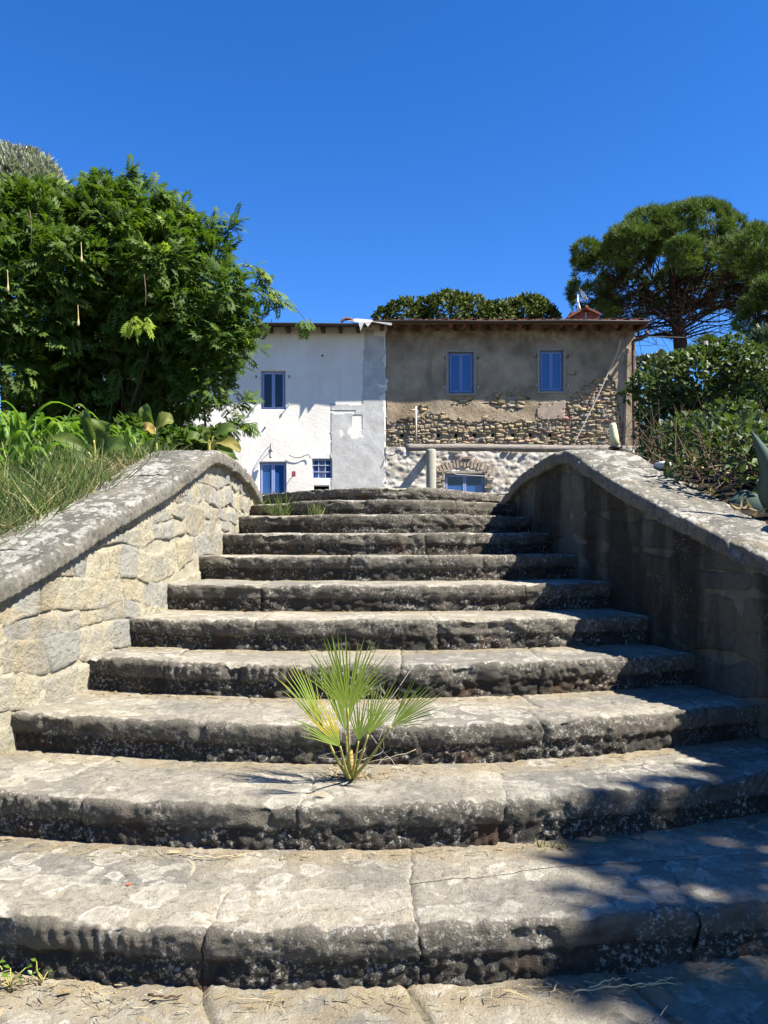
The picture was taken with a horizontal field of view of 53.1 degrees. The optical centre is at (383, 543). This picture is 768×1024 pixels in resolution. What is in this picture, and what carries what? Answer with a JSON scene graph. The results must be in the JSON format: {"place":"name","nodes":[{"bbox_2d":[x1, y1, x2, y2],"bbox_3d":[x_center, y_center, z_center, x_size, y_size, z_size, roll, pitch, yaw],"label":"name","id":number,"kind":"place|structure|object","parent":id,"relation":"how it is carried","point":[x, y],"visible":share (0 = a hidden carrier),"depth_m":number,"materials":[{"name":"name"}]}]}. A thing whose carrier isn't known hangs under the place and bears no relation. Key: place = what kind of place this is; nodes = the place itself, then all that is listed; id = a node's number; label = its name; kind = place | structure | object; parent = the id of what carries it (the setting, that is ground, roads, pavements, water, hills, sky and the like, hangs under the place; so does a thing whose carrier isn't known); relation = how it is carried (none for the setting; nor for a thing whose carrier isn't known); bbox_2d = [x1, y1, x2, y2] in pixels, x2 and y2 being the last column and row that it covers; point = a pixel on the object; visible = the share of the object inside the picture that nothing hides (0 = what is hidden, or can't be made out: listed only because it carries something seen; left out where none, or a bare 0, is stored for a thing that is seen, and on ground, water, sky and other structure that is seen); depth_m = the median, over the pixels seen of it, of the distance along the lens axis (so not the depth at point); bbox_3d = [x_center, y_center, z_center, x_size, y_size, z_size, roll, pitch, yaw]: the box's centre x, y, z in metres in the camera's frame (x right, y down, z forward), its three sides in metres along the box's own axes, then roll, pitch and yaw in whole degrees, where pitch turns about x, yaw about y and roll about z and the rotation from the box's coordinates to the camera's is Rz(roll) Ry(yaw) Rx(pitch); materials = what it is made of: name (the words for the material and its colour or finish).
{"place":"outdoors","nodes":[
{"label":"outdoors","id":0,"kind":"place"},
{"bbox_2d":[0,452,152,539],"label":"bank","id":1,"kind":"structure","parent":0,"point":[37,514],"depth_m":5.02,"materials":[{"name":"green plant"}]},
{"bbox_2d":[0,442,73,471],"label":"lily clump","id":2,"kind":"object","parent":1,"relation":"on","point":[36,448],"visible":0.3,"depth_m":5.49,"materials":[{"name":"green plant"}]},
{"bbox_2d":[0,401,79,460],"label":"lily clump","id":3,"kind":"object","parent":1,"relation":"on","point":[14,430],"visible":0.45,"depth_m":6.03,"materials":[{"name":"green plant"}]},
{"bbox_2d":[0,400,98,461],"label":"lily clump","id":4,"kind":"object","parent":1,"relation":"on","point":[41,415],"visible":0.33,"depth_m":6.33,"materials":[{"name":"green plant"}]},
{"bbox_2d":[40,416,126,460],"bbox_3d":[-2.753,-0.873,7.033,0.802,0.545,0.638,0,0,-17],"label":"lily clump","id":5,"kind":"object","parent":1,"relation":"on","point":[78,436],"visible":0.05,"depth_m":6.91,"materials":[{"name":"green plant"}]},
{"bbox_2d":[52,409,125,462],"bbox_3d":[-2.257,-0.700,5.890,0.583,0.688,0.246,0,0,0],"label":"broad leaved plant","id":6,"kind":"object","parent":1,"relation":"on","point":[99,428],"visible":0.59,"depth_m":5.93,"materials":[{"name":"green plant"}]},
{"bbox_2d":[0,411,240,459],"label":"shrub","id":7,"kind":"object","parent":1,"relation":"on","point":[123,422],"visible":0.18,"depth_m":8.27,"materials":[{"name":"green plant"}]},
{"bbox_2d":[110,425,159,460],"bbox_3d":[-2.446,-0.951,7.399,0.480,0.366,0.456,0,0,-37],"label":"lily clump","id":8,"kind":"object","parent":1,"relation":"on","point":[127,431],"visible":0.48,"depth_m":7.35,"materials":[{"name":"green plant"}]},
{"bbox_2d":[138,403,173,449],"bbox_3d":[-2.027,-0.992,6.844,0.301,0.520,0.146,0,0,-23],"label":"broad leaved plant","id":9,"kind":"object","parent":1,"relation":"on","point":[162,419],"visible":0.88,"depth_m":6.85,"materials":[{"name":"green plant"}]},
{"bbox_2d":[0,423,201,547],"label":"grass","id":10,"kind":"structure","parent":0,"point":[49,488],"depth_m":4.97,"materials":[{"name":"green plant"}]},
{"bbox_2d":[0,954,767,1023],"bbox_3d":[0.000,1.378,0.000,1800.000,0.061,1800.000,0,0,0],"label":"ground","id":11,"kind":"structure","parent":0,"point":[744,1000],"depth_m":2.29,"materials":[{"name":"stone"}]},
{"bbox_2d":[0,959,32,987],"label":"seedling","id":12,"kind":"object","parent":11,"relation":"on","point":[4,974],"visible":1,"depth_m":2.33,"materials":[{"name":"green plant"}]},
{"bbox_2d":[27,958,52,982],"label":"seedling","id":13,"kind":"object","parent":11,"relation":"on","point":[37,972],"visible":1,"depth_m":2.36,"materials":[{"name":"green plant"}]},
{"bbox_2d":[0,450,262,754],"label":"stair wall","id":14,"kind":"structure","parent":11,"relation":"on","point":[84,581],"depth_m":4.43,"materials":[{"name":"stone"}]},
{"bbox_2d":[187,422,240,459],"bbox_3d":[-1.577,-0.942,7.116,0.493,0.392,0.221,0,0,-17],"label":"broad leaved plant","id":15,"kind":"object","parent":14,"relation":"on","point":[229,443],"visible":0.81,"depth_m":7.13,"materials":[{"name":"green plant"}]},
{"bbox_2d":[148,993,182,998],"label":"twig","id":16,"kind":"object","parent":11,"relation":"on","point":[153,995],"visible":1,"depth_m":2.28,"materials":[{"name":"brown wood"}]},
{"bbox_2d":[0,487,767,992],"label":"staircase","id":17,"kind":"structure","parent":11,"relation":"on","point":[326,917],"depth_m":3.20,"materials":[{"name":"stone"}]},
{"bbox_2d":[187,854,245,857],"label":"twig","id":18,"kind":"object","parent":17,"relation":"on","point":[214,857],"visible":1,"depth_m":2.85,"materials":[{"name":"wood"}]},
{"bbox_2d":[255,487,305,515],"bbox_3d":[-1.062,-0.443,7.974,0.562,0.380,0.526,0,0,0],"label":"grass tuft","id":19,"kind":"object","parent":17,"relation":"on","point":[281,512],"visible":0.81,"depth_m":7.94,"materials":[{"name":"green plant"}]},
{"bbox_2d":[306,500,326,514],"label":"grass tuft","id":20,"kind":"object","parent":17,"relation":"on","point":[317,511],"visible":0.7,"depth_m":7.79,"materials":[{"name":"green plant"}]},
{"bbox_2d":[277,634,444,780],"bbox_3d":[-0.096,0.668,3.165,0.695,0.683,0.531,0,0,0],"label":"fan palm","id":21,"kind":"object","parent":17,"relation":"on","point":[342,695],"visible":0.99,"depth_m":3.06,"materials":[{"name":"green plant"}]},
{"bbox_2d":[0,532,767,1023],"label":"straw litter","id":22,"kind":"object","parent":17,"relation":"on","point":[338,774],"visible":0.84,"depth_m":2.43,"materials":[{"name":"beige plant"}]},
{"bbox_2d":[360,749,415,764],"bbox_3d":[-0.015,0.930,3.321,0.308,0.096,0.026,0,0,11],"label":"twig","id":23,"kind":"object","parent":17,"relation":"on","point":[388,758],"visible":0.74,"depth_m":3.30,"materials":[{"name":"wood"}]},
{"bbox_2d":[532,832,567,849],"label":"grass tuft","id":24,"kind":"object","parent":17,"relation":"on","point":[541,845],"visible":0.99,"depth_m":2.96,"materials":[{"name":"plant"}]},
{"bbox_2d":[586,977,619,988],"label":"twig","id":25,"kind":"object","parent":11,"relation":"on","point":[598,984],"visible":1,"depth_m":2.32,"materials":[{"name":"wood"}]},
{"bbox_2d":[573,982,681,992],"bbox_3d":[0.742,1.335,2.320,0.347,0.029,0.026,0,0,-7],"label":"twig","id":26,"kind":"object","parent":11,"relation":"on","point":[600,987],"visible":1,"depth_m":2.31,"materials":[{"name":"wood"}]},
{"bbox_2d":[501,449,767,741],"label":"stair wall","id":27,"kind":"structure","parent":11,"relation":"on","point":[683,567],"depth_m":4.68,"materials":[{"name":"stone"}]},
{"bbox_2d":[729,430,767,528],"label":"agave","id":28,"kind":"object","parent":27,"relation":"on","point":[758,500],"visible":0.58,"depth_m":4.43,"materials":[{"name":"green plant"}]},
{"bbox_2d":[635,976,671,988],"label":"twig","id":29,"kind":"object","parent":11,"relation":"on","point":[646,984],"visible":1,"depth_m":2.30,"materials":[{"name":"wood"}]},
{"bbox_2d":[0,0,767,458],"label":"sky","id":30,"kind":"structure","parent":0,"point":[373,152],"materials":[{"name":"blue"}]},
{"bbox_2d":[648,451,767,523],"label":"bank","id":31,"kind":"structure","parent":0,"point":[694,479],"depth_m":5.17,"materials":[{"name":"green plant"}]},
{"bbox_2d":[608,423,622,450],"bbox_3d":[2.111,-0.911,7.000,0.124,0.376,0.124,0,0,0],"label":"garden lamp","id":32,"kind":"object","parent":31,"relation":"on","point":[614,436],"visible":0.75,"depth_m":6.97,"materials":[{"name":"white plastic"}]},
{"bbox_2d":[532,330,767,492],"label":"ivy shrub","id":33,"kind":"object","parent":31,"relation":"on","point":[703,424],"visible":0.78,"depth_m":8.24,"materials":[{"name":"green plant"}]},
{"bbox_2d":[654,461,670,469],"bbox_3d":[2.007,-0.564,5.552,0.095,0.070,0.259,0,0,0],"label":"rock","id":34,"kind":"object","parent":31,"relation":"on","point":[659,465],"visible":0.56,"depth_m":5.49,"materials":[{"name":"white stone"}]},
{"bbox_2d":[718,321,767,412],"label":"feathery bush","id":35,"kind":"object","parent":31,"relation":"on","point":[759,335],"visible":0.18,"depth_m":9.46,"materials":[{"name":"green plant"}]},
{"bbox_3d":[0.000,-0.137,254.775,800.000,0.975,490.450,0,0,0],"label":"terrace","id":36,"kind":"structure","parent":0,"visible":0},
{"bbox_2d":[0,139,71,414],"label":"silvery tree","id":37,"kind":"object","parent":36,"relation":"on","point":[28,161],"visible":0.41,"depth_m":13.55,"materials":[{"name":"green plant"}]},
{"bbox_2d":[0,153,315,447],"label":"climbing shrub","id":38,"kind":"object","parent":36,"relation":"on","point":[119,247],"visible":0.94,"depth_m":10.28,"materials":[{"name":"green plant"}]},
{"bbox_2d":[76,305,650,493],"bbox_3d":[-1.761,-4.762,31.275,21.077,8.501,12.450,0,0,0],"label":"farmhouse","id":39,"kind":"object","parent":36,"relation":"on","point":[340,413],"visible":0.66,"depth_m":26.00,"materials":[{"name":"white paint"}]},
{"bbox_2d":[268,443,272,457],"bbox_3d":[-3.804,-3.143,25.827,0.170,0.533,0.362,0,0,0],"label":"wall lantern","id":40,"kind":"object","parent":39,"relation":"attached to","point":[270,451],"depth_m":25.68,"materials":[{"name":"metal"}]},
{"bbox_2d":[255,371,289,409],"bbox_3d":[-3.756,-5.209,26.020,1.141,1.318,0.340,0,0,0],"label":"window","id":41,"kind":"structure","parent":39,"relation":"in","point":[272,382],"depth_m":26.11,"materials":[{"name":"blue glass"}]},
{"bbox_2d":[260,462,285,493],"bbox_3d":[-3.765,-1.680,26.115,0.921,2.201,0.150,0,0,0],"label":"door","id":42,"kind":"structure","parent":39,"relation":"in","point":[272,474],"depth_m":26.11,"materials":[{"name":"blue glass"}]},
{"bbox_2d":[312,459,331,477],"bbox_3d":[-2.103,-2.555,26.113,0.668,0.668,0.155,0,0,0],"label":"window","id":43,"kind":"structure","parent":39,"relation":"in","point":[321,468],"depth_m":26.12,"materials":[{"name":"blue glass"}]},
{"bbox_2d":[410,406,416,443],"bbox_3d":[1.005,-3.996,25.858,0.291,1.275,0.075,0,0,0],"label":"pipe","id":44,"kind":"object","parent":39,"relation":"attached to","point":[415,409],"visible":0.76,"depth_m":25.83,"materials":[{"name":"metal"}]},
{"bbox_2d":[444,349,478,395],"bbox_3d":[2.609,-5.805,26.020,1.159,1.570,0.340,0,0,0],"label":"window","id":45,"kind":"structure","parent":39,"relation":"in","point":[460,367],"depth_m":26.09,"materials":[{"name":"blue wood"}]},
{"bbox_2d":[442,471,487,492],"bbox_3d":[2.735,-1.777,26.080,1.534,1.393,0.220,0,0,0],"label":"window","id":46,"kind":"structure","parent":39,"relation":"in","point":[452,481],"depth_m":26.11,"materials":[{"name":"blue glass"}]},
{"bbox_2d":[535,348,568,393],"bbox_3d":[5.669,-5.868,26.020,1.104,1.552,0.340,0,0,0],"label":"window","id":47,"kind":"structure","parent":39,"relation":"in","point":[549,363],"depth_m":26.11,"materials":[{"name":"blue wood"}]},
{"bbox_2d":[577,288,587,310],"bbox_3d":[7.330,-8.970,28.219,0.214,0.999,0.660,0,0,-12],"label":"television aerial","id":48,"kind":"object","parent":39,"relation":"on","point":[578,306],"visible":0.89,"depth_m":28.48,"materials":[{"name":"metal"}]},
{"bbox_2d":[573,340,620,443],"bbox_3d":[7.170,-5.111,25.838,1.600,3.495,0.040,0,0,0],"label":"cable","id":49,"kind":"object","parent":39,"relation":"attached to","point":[599,391],"visible":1,"depth_m":25.82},
{"bbox_2d":[646,336,702,341],"bbox_3d":[8.974,-6.261,23.845,1.659,2.132,7.631,0,0,20],"label":"cable","id":50,"kind":"object","parent":39,"relation":"attached to","point":[675,337],"visible":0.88,"depth_m":26.36,"materials":[{"name":"metal"}]},
{"bbox_2d":[370,288,517,319],"bbox_3d":[3.106,-6.930,40.013,7.794,12.776,3.695,0,0,0],"label":"evergreen oak","id":51,"kind":"object","parent":36,"relation":"on","point":[461,303],"visible":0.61,"depth_m":39.16,"materials":[{"name":"green plant"}]},
{"bbox_2d":[483,291,562,319],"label":"evergreen oak","id":52,"kind":"object","parent":36,"relation":"on","point":[536,306],"visible":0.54,"depth_m":40.19,"materials":[{"name":"green plant"}]},
{"bbox_2d":[406,444,643,487],"bbox_3d":[4.674,-1.889,25.020,7.935,2.578,2.005,0,0,0],"label":"pergola","id":53,"kind":"object","parent":36,"relation":"on","point":[430,452],"visible":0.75,"depth_m":24.23,"materials":[{"name":"concrete"}]},
{"bbox_2d":[636,349,673,456],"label":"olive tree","id":54,"kind":"object","parent":36,"relation":"on","point":[657,354],"visible":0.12,"depth_m":44.49,"materials":[{"name":"green plant"}]},
{"bbox_2d":[562,194,767,409],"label":"umbrella pine","id":55,"kind":"object","parent":36,"relation":"on","point":[740,255],"visible":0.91,"depth_m":36.26,"materials":[{"name":"green plant"}]},
{"bbox_2d":[703,341,707,387],"bbox_3d":[8.382,-4.167,20.000,0.118,2.223,0.120,0,0,0],"label":"wooden pole","id":56,"kind":"object","parent":36,"relation":"on","point":[704,342],"visible":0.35,"depth_m":19.96,"materials":[{"name":"grey wood"}]},
{"bbox_2d":[689,332,730,383],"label":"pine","id":57,"kind":"object","parent":36,"relation":"on","point":[708,340],"visible":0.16,"depth_m":44.64,"materials":[{"name":"green plant"}]},
{"bbox_2d":[729,272,767,338],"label":"pine","id":58,"kind":"object","parent":36,"relation":"on","point":[753,302],"visible":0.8,"depth_m":26.85,"materials":[{"name":"green plant"}]}
]}

